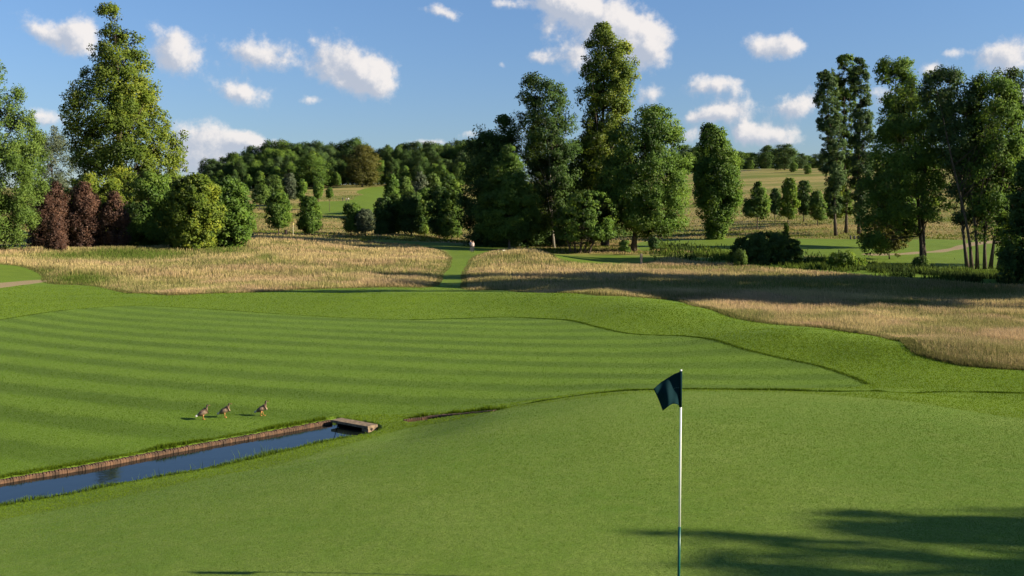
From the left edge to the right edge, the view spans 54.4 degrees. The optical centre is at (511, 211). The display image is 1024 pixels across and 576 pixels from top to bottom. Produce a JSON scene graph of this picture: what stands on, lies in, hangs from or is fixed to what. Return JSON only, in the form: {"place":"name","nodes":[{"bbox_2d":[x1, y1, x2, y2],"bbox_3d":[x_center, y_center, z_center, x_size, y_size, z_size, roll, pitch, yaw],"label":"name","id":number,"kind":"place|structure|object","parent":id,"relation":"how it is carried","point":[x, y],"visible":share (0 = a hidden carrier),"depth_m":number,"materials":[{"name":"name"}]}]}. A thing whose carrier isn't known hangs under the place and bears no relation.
{"place":"outdoors","nodes":[
{"label":"outdoors","id":0,"kind":"place"},
{"bbox_2d":[0,423,368,503],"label":"water","id":1,"kind":"structure","parent":0,"point":[128,471],"depth_m":21.24,"materials":[{"name":"blue liquid"}]},
{"bbox_2d":[0,240,999,287],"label":"path","id":2,"kind":"structure","parent":0,"point":[18,283],"depth_m":147.69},
{"bbox_2d":[0,168,1023,518],"bbox_3d":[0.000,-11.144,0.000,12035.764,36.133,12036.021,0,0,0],"label":"ground","id":3,"kind":"structure","parent":0,"point":[462,254],"depth_m":62.46,"materials":[{"name":"plant"}]},
{"bbox_2d":[0,59,54,250],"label":"tree","id":4,"kind":"object","parent":3,"relation":"on","point":[22,158],"visible":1,"depth_m":121.77,"materials":[{"name":"green plant"}]},
{"bbox_2d":[26,180,74,246],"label":"copper shrub","id":5,"kind":"object","parent":3,"relation":"on","point":[53,204],"visible":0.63,"depth_m":134.86,"materials":[{"name":"brown plant"}]},
{"bbox_2d":[41,214,67,251],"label":"copper shrub","id":6,"kind":"object","parent":3,"relation":"on","point":[55,237],"visible":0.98,"depth_m":123.49,"materials":[{"name":"brown plant"}]},
{"bbox_2d":[30,125,80,208],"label":"willow tree","id":7,"kind":"object","parent":3,"relation":"on","point":[55,143],"visible":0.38,"depth_m":224.19,"materials":[{"name":"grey plant"}]},
{"bbox_2d":[62,181,104,246],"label":"copper shrub","id":8,"kind":"object","parent":3,"relation":"on","point":[85,205],"visible":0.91,"depth_m":136.66,"materials":[{"name":"brown plant"}]},
{"bbox_2d":[60,170,131,232],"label":"shrub","id":9,"kind":"object","parent":3,"relation":"on","point":[92,178],"visible":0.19,"depth_m":151.79,"materials":[{"name":"green plant"}]},
{"bbox_2d":[96,190,131,246],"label":"copper shrub","id":10,"kind":"object","parent":3,"relation":"on","point":[114,218],"visible":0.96,"depth_m":137.28,"materials":[{"name":"brown plant"}]},
{"bbox_2d":[57,1,188,208],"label":"tall tree","id":11,"kind":"object","parent":3,"relation":"on","point":[124,108],"visible":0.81,"depth_m":168.34,"materials":[{"name":"green plant"}]},
{"bbox_2d":[123,169,173,245],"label":"shrub","id":12,"kind":"object","parent":3,"relation":"on","point":[144,230],"visible":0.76,"depth_m":143.90,"materials":[{"name":"green plant"}]},
{"bbox_2d":[137,168,184,232],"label":"shrub","id":13,"kind":"object","parent":3,"relation":"on","point":[172,172],"visible":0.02,"depth_m":158.42,"materials":[{"name":"green plant"}]},
{"bbox_2d":[0,420,332,483],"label":"timber edging","id":14,"kind":"object","parent":3,"relation":"on","point":[147,455],"visible":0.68,"depth_m":22.01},
{"bbox_2d":[160,172,228,249],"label":"shrub","id":15,"kind":"object","parent":3,"relation":"on","point":[197,207],"visible":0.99,"depth_m":134.93,"materials":[{"name":"green plant"}]},
{"bbox_2d":[198,158,214,173],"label":"forest tree","id":16,"kind":"object","parent":3,"relation":"on","point":[202,163],"visible":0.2,"depth_m":560.51,"materials":[{"name":"green plant"}]},
{"bbox_2d":[208,174,256,248],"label":"shrub","id":17,"kind":"object","parent":3,"relation":"on","point":[239,225],"visible":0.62,"depth_m":141.31,"materials":[{"name":"green plant"}]},
{"bbox_2d":[224,151,241,167],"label":"forest tree","id":18,"kind":"object","parent":3,"relation":"on","point":[232,158],"visible":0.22,"depth_m":554.85,"materials":[{"name":"green plant"}]},
{"bbox_2d":[232,161,251,183],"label":"forest tree","id":19,"kind":"object","parent":3,"relation":"on","point":[243,170],"visible":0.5,"depth_m":508.30,"materials":[{"name":"green plant"}]},
{"bbox_2d":[246,159,262,186],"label":"forest tree","id":20,"kind":"object","parent":3,"relation":"on","point":[254,166],"visible":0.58,"depth_m":512.86,"materials":[{"name":"green plant"}]},
{"bbox_2d":[253,171,265,185],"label":"forest tree","id":21,"kind":"object","parent":3,"relation":"on","point":[259,177],"visible":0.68,"depth_m":486.36,"materials":[{"name":"green plant"}]},
{"bbox_2d":[249,184,270,210],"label":"tree","id":22,"kind":"object","parent":3,"relation":"on","point":[260,194],"visible":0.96,"depth_m":328.51,"materials":[{"name":"green plant"}]},
{"bbox_2d":[251,148,274,171],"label":"forest tree","id":23,"kind":"object","parent":3,"relation":"on","point":[261,156],"visible":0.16,"depth_m":534.43,"materials":[{"name":"green plant"}]},
{"bbox_2d":[259,158,273,177],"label":"forest tree","id":24,"kind":"object","parent":3,"relation":"on","point":[265,167],"visible":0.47,"depth_m":506.99,"materials":[{"name":"green plant"}]},
{"bbox_2d":[259,138,287,153],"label":"forest tree","id":25,"kind":"object","parent":3,"relation":"on","point":[268,143],"visible":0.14,"depth_m":556.64,"materials":[{"name":"green plant"}]},
{"bbox_2d":[263,174,284,193],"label":"tree","id":26,"kind":"object","parent":3,"relation":"on","point":[272,183],"visible":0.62,"depth_m":348.50,"materials":[{"name":"green plant"}]},
{"bbox_2d":[263,149,285,164],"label":"forest tree","id":27,"kind":"object","parent":3,"relation":"on","point":[274,154],"visible":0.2,"depth_m":525.16,"materials":[{"name":"green plant"}]},
{"bbox_2d":[263,188,293,234],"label":"young tree","id":28,"kind":"object","parent":3,"relation":"on","point":[278,206],"visible":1,"depth_m":198.90,"materials":[{"name":"green plant"}]},
{"bbox_2d":[280,173,296,200],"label":"tree","id":29,"kind":"object","parent":3,"relation":"on","point":[289,182],"visible":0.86,"depth_m":350.40,"materials":[{"name":"grey plant"}]},
{"bbox_2d":[280,162,296,180],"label":"forest tree","id":30,"kind":"object","parent":3,"relation":"on","point":[289,168],"visible":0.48,"depth_m":488.72,"materials":[{"name":"green plant"}]},
{"bbox_2d":[280,154,299,176],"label":"forest tree","id":31,"kind":"object","parent":3,"relation":"on","point":[287,159],"visible":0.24,"depth_m":502.72,"materials":[{"name":"green plant"}]},
{"bbox_2d":[295,178,307,209],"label":"young tree","id":32,"kind":"object","parent":3,"relation":"on","point":[301,187],"visible":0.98,"depth_m":334.05,"materials":[{"name":"green plant"}]},
{"bbox_2d":[294,195,322,234],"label":"young tree","id":33,"kind":"object","parent":3,"relation":"on","point":[309,221],"visible":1,"depth_m":203.01,"materials":[{"name":"green plant"}]},
{"bbox_2d":[293,151,333,188],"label":"forest tree","id":34,"kind":"object","parent":3,"relation":"on","point":[313,171],"visible":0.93,"depth_m":467.14,"materials":[{"name":"green plant"}]},
{"bbox_2d":[313,180,323,202],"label":"young tree","id":35,"kind":"object","parent":3,"relation":"on","point":[318,187],"visible":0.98,"depth_m":329.00,"materials":[{"name":"green plant"}]},
{"bbox_2d":[325,157,339,177],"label":"forest tree","id":36,"kind":"object","parent":3,"relation":"on","point":[333,162],"visible":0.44,"depth_m":501.02,"materials":[{"name":"green plant"}]},
{"bbox_2d":[334,158,346,184],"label":"forest tree","id":37,"kind":"object","parent":3,"relation":"on","point":[341,164],"visible":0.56,"depth_m":505.31,"materials":[{"name":"green plant"}]},
{"bbox_2d":[340,201,361,235],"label":"young tree","id":38,"kind":"object","parent":3,"relation":"on","point":[351,211],"visible":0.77,"depth_m":203.62,"materials":[{"name":"green plant"}]},
{"bbox_2d":[338,136,363,184],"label":"forest tree","id":39,"kind":"object","parent":3,"relation":"on","point":[352,143],"visible":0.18,"depth_m":553.70,"materials":[{"name":"green plant"}]},
{"bbox_2d":[331,418,377,431],"bbox_3d":[-3.940,5.479,24.822,1.318,0.449,0.340,0,0,37],"label":"footbridge","id":40,"kind":"object","parent":3,"relation":"on","point":[367,427],"visible":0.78,"depth_m":24.64,"materials":[{"name":"stone"}]},
{"bbox_2d":[339,144,383,186],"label":"forest tree","id":41,"kind":"object","parent":3,"relation":"on","point":[360,173],"visible":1,"depth_m":470.48,"materials":[{"name":"green plant"}]},
{"bbox_2d":[354,208,374,235],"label":"silver shrub","id":42,"kind":"object","parent":3,"relation":"on","point":[363,219],"visible":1,"depth_m":202.15,"materials":[{"name":"grey plant"}]},
{"bbox_2d":[373,160,385,184],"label":"forest tree","id":43,"kind":"object","parent":3,"relation":"on","point":[380,168],"visible":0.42,"depth_m":504.37,"materials":[{"name":"green plant"}]},
{"bbox_2d":[373,196,396,234],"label":"hedgerow tree","id":44,"kind":"object","parent":3,"relation":"on","point":[383,214],"visible":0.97,"depth_m":212.81,"materials":[{"name":"green plant"}]},
{"bbox_2d":[383,173,399,197],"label":"belt tree","id":45,"kind":"object","parent":3,"relation":"on","point":[392,186],"visible":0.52,"depth_m":284.08,"materials":[{"name":"green plant"}]},
{"bbox_2d":[382,157,400,181],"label":"forest tree","id":46,"kind":"object","parent":3,"relation":"on","point":[390,168],"visible":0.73,"depth_m":495.13,"materials":[{"name":"green plant"}]},
{"bbox_2d":[390,193,404,233],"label":"hedgerow tree","id":47,"kind":"object","parent":3,"relation":"on","point":[395,200],"visible":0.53,"depth_m":216.49,"materials":[{"name":"green plant"}]},
{"bbox_2d":[394,149,414,174],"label":"forest tree","id":48,"kind":"object","parent":3,"relation":"on","point":[405,154],"visible":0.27,"depth_m":529.39,"materials":[{"name":"green plant"}]},
{"bbox_2d":[398,176,413,194],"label":"belt tree","id":49,"kind":"object","parent":3,"relation":"on","point":[404,183],"visible":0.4,"depth_m":289.72,"materials":[{"name":"green plant"}]},
{"bbox_2d":[398,191,425,234],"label":"hedgerow tree","id":50,"kind":"object","parent":3,"relation":"on","point":[411,222],"visible":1,"depth_m":210.87,"materials":[{"name":"green plant"}]},
{"bbox_2d":[407,140,422,154],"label":"forest tree","id":51,"kind":"object","parent":3,"relation":"on","point":[413,145],"visible":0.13,"depth_m":553.30,"materials":[{"name":"green plant"}]},
{"bbox_2d":[411,171,428,191],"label":"belt tree","id":52,"kind":"object","parent":3,"relation":"on","point":[421,179],"visible":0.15,"depth_m":296.07,"materials":[{"name":"grey plant"}]},
{"bbox_2d":[410,154,429,184],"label":"forest tree","id":53,"kind":"object","parent":3,"relation":"on","point":[423,163],"visible":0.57,"depth_m":500.86,"materials":[{"name":"green plant"}]},
{"bbox_2d":[417,187,435,234],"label":"hedgerow tree","id":54,"kind":"object","parent":3,"relation":"on","point":[423,202],"visible":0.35,"depth_m":213.32,"materials":[{"name":"green plant"}]},
{"bbox_2d":[0,305,863,475],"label":"fairway","id":55,"kind":"structure","parent":3,"relation":"on","point":[300,342],"depth_m":34.30,"materials":[{"name":"plant"}]},
{"bbox_2d":[421,144,444,175],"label":"forest tree","id":56,"kind":"object","parent":3,"relation":"on","point":[431,148],"visible":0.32,"depth_m":531.40,"materials":[{"name":"green plant"}]},
{"bbox_2d":[425,173,441,208],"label":"belt tree","id":57,"kind":"object","parent":3,"relation":"on","point":[433,178],"visible":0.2,"depth_m":301.95,"materials":[{"name":"green plant"}]},
{"bbox_2d":[424,183,447,237],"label":"hedgerow tree","id":58,"kind":"object","parent":3,"relation":"on","point":[434,192],"visible":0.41,"depth_m":206.85,"materials":[{"name":"green plant"}]},
{"bbox_2d":[440,170,455,191],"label":"belt tree","id":59,"kind":"object","parent":3,"relation":"on","point":[446,176],"visible":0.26,"depth_m":307.70,"materials":[{"name":"green plant"}]},
{"bbox_2d":[404,410,494,421],"bbox_3d":[-1.393,5.138,24.496,2.981,0.930,0.720,0,0,37],"label":"timber edging","id":60,"kind":"object","parent":3,"relation":"on","point":[426,418],"visible":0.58,"depth_m":25.06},
{"bbox_2d":[436,179,463,239],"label":"hedgerow tree","id":61,"kind":"object","parent":3,"relation":"on","point":[449,228],"visible":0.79,"depth_m":202.95,"materials":[{"name":"green plant"}]},
{"bbox_2d":[452,161,465,184],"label":"forest tree","id":62,"kind":"object","parent":3,"relation":"on","point":[456,169],"visible":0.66,"depth_m":480.91,"materials":[{"name":"green plant"}]},
{"bbox_2d":[452,151,469,184],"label":"forest tree","id":63,"kind":"object","parent":3,"relation":"on","point":[460,157],"visible":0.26,"depth_m":504.55,"materials":[{"name":"green plant"}]},
{"bbox_2d":[452,114,525,246],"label":"dark tree","id":64,"kind":"object","parent":3,"relation":"on","point":[489,141],"visible":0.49,"depth_m":177.85,"materials":[{"name":"green plant"}]},
{"bbox_2d":[470,143,544,248],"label":"tree","id":65,"kind":"object","parent":3,"relation":"on","point":[508,191],"visible":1,"depth_m":161.95,"materials":[{"name":"green plant"}]},
{"bbox_2d":[0,391,1023,575],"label":"putting green","id":66,"kind":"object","parent":3,"relation":"on","point":[451,549],"visible":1,"depth_m":13.20,"materials":[{"name":"plant"}]},
{"bbox_2d":[654,369,681,575],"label":"golf flag","id":67,"kind":"object","parent":66,"relation":"on","point":[668,391],"visible":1,"depth_m":9.69,"materials":[{"name":"fabric"}]},
{"bbox_2d":[0,285,1023,575],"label":"turf blades","id":68,"kind":"object","parent":3,"relation":"on","point":[670,331],"visible":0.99,"depth_m":18.83,"materials":[{"name":"green plant"}]},
{"bbox_2d":[0,233,1023,369],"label":"tall grass","id":69,"kind":"structure","parent":3,"relation":"on","point":[977,326],"depth_m":84.32,"materials":[{"name":"plant"}]},
{"bbox_2d":[0,185,1023,253],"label":"meadow grass","id":70,"kind":"structure","parent":3,"relation":"on","point":[595,247],"depth_m":214.40,"materials":[{"name":"plant"}]},
{"bbox_2d":[0,305,1023,506],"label":"fringe grass","id":71,"kind":"structure","parent":3,"relation":"on","point":[191,441],"depth_m":23.47,"materials":[{"name":"plant"}]},
{"bbox_2d":[477,211,572,247],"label":"dark shrub","id":72,"kind":"object","parent":3,"relation":"on","point":[544,236],"visible":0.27,"depth_m":174.81,"materials":[{"name":"green plant"}]},
{"bbox_2d":[509,71,583,247],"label":"airy tree","id":73,"kind":"object","parent":3,"relation":"on","point":[541,126],"visible":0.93,"depth_m":170.76,"materials":[{"name":"green plant"}]},
{"bbox_2d":[518,136,578,243],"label":"dark tree","id":74,"kind":"object","parent":3,"relation":"on","point":[545,169],"visible":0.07,"depth_m":189.45,"materials":[{"name":"green plant"}]},
{"bbox_2d":[551,189,623,252],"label":"tree","id":75,"kind":"object","parent":3,"relation":"on","point":[574,213],"visible":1,"depth_m":150.75,"materials":[{"name":"green plant"}]},
{"bbox_2d":[559,134,631,243],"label":"dark tree","id":76,"kind":"object","parent":3,"relation":"on","point":[615,227],"visible":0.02,"depth_m":183.53,"materials":[{"name":"green plant"}]},
{"bbox_2d":[570,21,641,246],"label":"poplar tree","id":77,"kind":"object","parent":3,"relation":"on","point":[605,94],"visible":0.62,"depth_m":174.03,"materials":[{"name":"green plant"}]},
{"bbox_2d":[619,240,630,254],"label":"shrub","id":78,"kind":"object","parent":3,"relation":"on","point":[624,247],"visible":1,"depth_m":146.65,"materials":[{"name":"green plant"}]},
{"bbox_2d":[594,103,694,251],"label":"spreading tree","id":79,"kind":"object","parent":3,"relation":"on","point":[632,185],"visible":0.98,"depth_m":153.54,"materials":[{"name":"green plant"}]},
{"bbox_2d":[648,236,659,254],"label":"shrub","id":80,"kind":"object","parent":3,"relation":"on","point":[653,242],"visible":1,"depth_m":147.53,"materials":[{"name":"green plant"}]},
{"bbox_2d":[667,144,700,172],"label":"forest tree","id":81,"kind":"object","parent":3,"relation":"on","point":[684,148],"visible":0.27,"depth_m":685.12,"materials":[{"name":"green plant"}]},
{"bbox_2d":[690,122,745,239],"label":"columnar tree","id":82,"kind":"object","parent":3,"relation":"on","point":[718,193],"visible":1,"depth_m":197.95,"materials":[{"name":"green plant"}]},
{"bbox_2d":[733,248,747,265],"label":"shrub","id":83,"kind":"object","parent":3,"relation":"on","point":[739,257],"visible":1,"depth_m":117.67,"materials":[{"name":"green plant"}]},
{"bbox_2d":[741,180,771,228],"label":"young tree","id":84,"kind":"object","parent":3,"relation":"on","point":[758,204],"visible":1,"depth_m":230.67,"materials":[{"name":"green plant"}]},
{"bbox_2d":[757,151,773,168],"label":"forest tree","id":85,"kind":"object","parent":3,"relation":"on","point":[764,156],"visible":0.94,"depth_m":637.95,"materials":[{"name":"green plant"}]},
{"bbox_2d":[728,230,804,264],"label":"domed shrub","id":86,"kind":"object","parent":3,"relation":"on","point":[777,246],"visible":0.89,"depth_m":123.36,"materials":[{"name":"green plant"}]},
{"bbox_2d":[769,188,780,222],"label":"young tree","id":87,"kind":"object","parent":3,"relation":"on","point":[775,195],"visible":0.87,"depth_m":251.16,"materials":[{"name":"green plant"}]},
{"bbox_2d":[769,143,799,169],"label":"forest tree","id":88,"kind":"object","parent":3,"relation":"on","point":[784,161],"visible":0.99,"depth_m":557.21,"materials":[{"name":"green plant"}]},
{"bbox_2d":[776,177,800,222],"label":"young tree","id":89,"kind":"object","parent":3,"relation":"on","point":[786,205],"visible":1,"depth_m":232.89,"materials":[{"name":"green plant"}]},
{"bbox_2d":[794,153,808,168],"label":"forest tree","id":90,"kind":"object","parent":3,"relation":"on","point":[801,160],"visible":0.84,"depth_m":598.41,"materials":[{"name":"green plant"}]},
{"bbox_2d":[796,180,811,221],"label":"young tree","id":91,"kind":"object","parent":3,"relation":"on","point":[803,192],"visible":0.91,"depth_m":255.23,"materials":[{"name":"green plant"}]},
{"bbox_2d":[807,190,828,225],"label":"young tree","id":92,"kind":"object","parent":3,"relation":"on","point":[816,209],"visible":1,"depth_m":236.90,"materials":[{"name":"green plant"}]},
{"bbox_2d":[812,68,846,235],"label":"poplar tree","id":93,"kind":"object","parent":3,"relation":"on","point":[829,128],"visible":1,"depth_m":204.39,"materials":[{"name":"green leaf"},{"name":"bark"}]},
{"bbox_2d":[823,184,844,218],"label":"young tree","id":94,"kind":"object","parent":3,"relation":"on","point":[826,194],"visible":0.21,"depth_m":244.62,"materials":[{"name":"green plant"}]},
{"bbox_2d":[649,235,1023,287],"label":"stream weeds","id":95,"kind":"object","parent":3,"relation":"on","point":[965,274],"visible":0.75,"depth_m":111.11,"materials":[{"name":"green plant"}]},
{"bbox_2d":[831,53,857,232],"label":"poplar tree","id":96,"kind":"object","parent":3,"relation":"on","point":[844,96],"visible":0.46,"depth_m":211.56,"materials":[{"name":"green plant"}]},
{"bbox_2d":[826,250,867,269],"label":"shrub","id":97,"kind":"object","parent":3,"relation":"on","point":[843,259],"visible":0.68,"depth_m":111.04,"materials":[{"name":"green plant"}]},
{"bbox_2d":[847,57,876,234],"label":"poplar tree","id":98,"kind":"object","parent":3,"relation":"on","point":[858,127],"visible":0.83,"depth_m":206.39,"materials":[{"name":"green plant"}]},
{"bbox_2d":[858,220,911,258],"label":"tree","id":99,"kind":"object","parent":3,"relation":"on","point":[898,244],"visible":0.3,"depth_m":135.66,"materials":[{"name":"green plant"}]},
{"bbox_2d":[863,55,928,234],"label":"tall tree","id":100,"kind":"object","parent":3,"relation":"on","point":[901,69],"visible":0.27,"depth_m":164.56,"materials":[{"name":"green plant"}]},
{"bbox_2d":[853,76,954,256],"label":"airy tree","id":101,"kind":"object","parent":3,"relation":"on","point":[897,211],"visible":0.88,"depth_m":126.45,"materials":[{"name":"green plant"}]},
{"bbox_2d":[911,254,930,268],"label":"shrub","id":102,"kind":"object","parent":3,"relation":"on","point":[923,260],"visible":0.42,"depth_m":111.52,"materials":[{"name":"green plant"}]},
{"bbox_2d":[915,64,988,266],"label":"airy tree","id":103,"kind":"object","parent":3,"relation":"on","point":[950,105],"visible":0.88,"depth_m":116.81,"materials":[{"name":"green plant"}]},
{"bbox_2d":[937,69,1023,269],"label":"airy tree","id":104,"kind":"object","parent":3,"relation":"on","point":[992,199],"visible":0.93,"depth_m":115.24,"materials":[{"name":"green plant"}]},
{"bbox_2d":[987,66,1023,228],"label":"airy tree","id":105,"kind":"object","parent":3,"relation":"on","point":[1012,73],"visible":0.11,"depth_m":121.97,"materials":[{"name":"green plant"}]},
{"bbox_2d":[992,212,1023,256],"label":"tree","id":106,"kind":"object","parent":3,"relation":"on","point":[999,220],"visible":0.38,"depth_m":112.16,"materials":[{"name":"green plant"}]},
{"bbox_2d":[996,157,1023,283],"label":"dark shrub","id":107,"kind":"object","parent":3,"relation":"on","point":[1013,264],"visible":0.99,"depth_m":92.23,"materials":[{"name":"green plant"}]},
{"bbox_2d":[0,0,1023,187],"label":"sky","id":108,"kind":"structure","parent":0,"point":[233,75],"materials":[{"name":"blue"}]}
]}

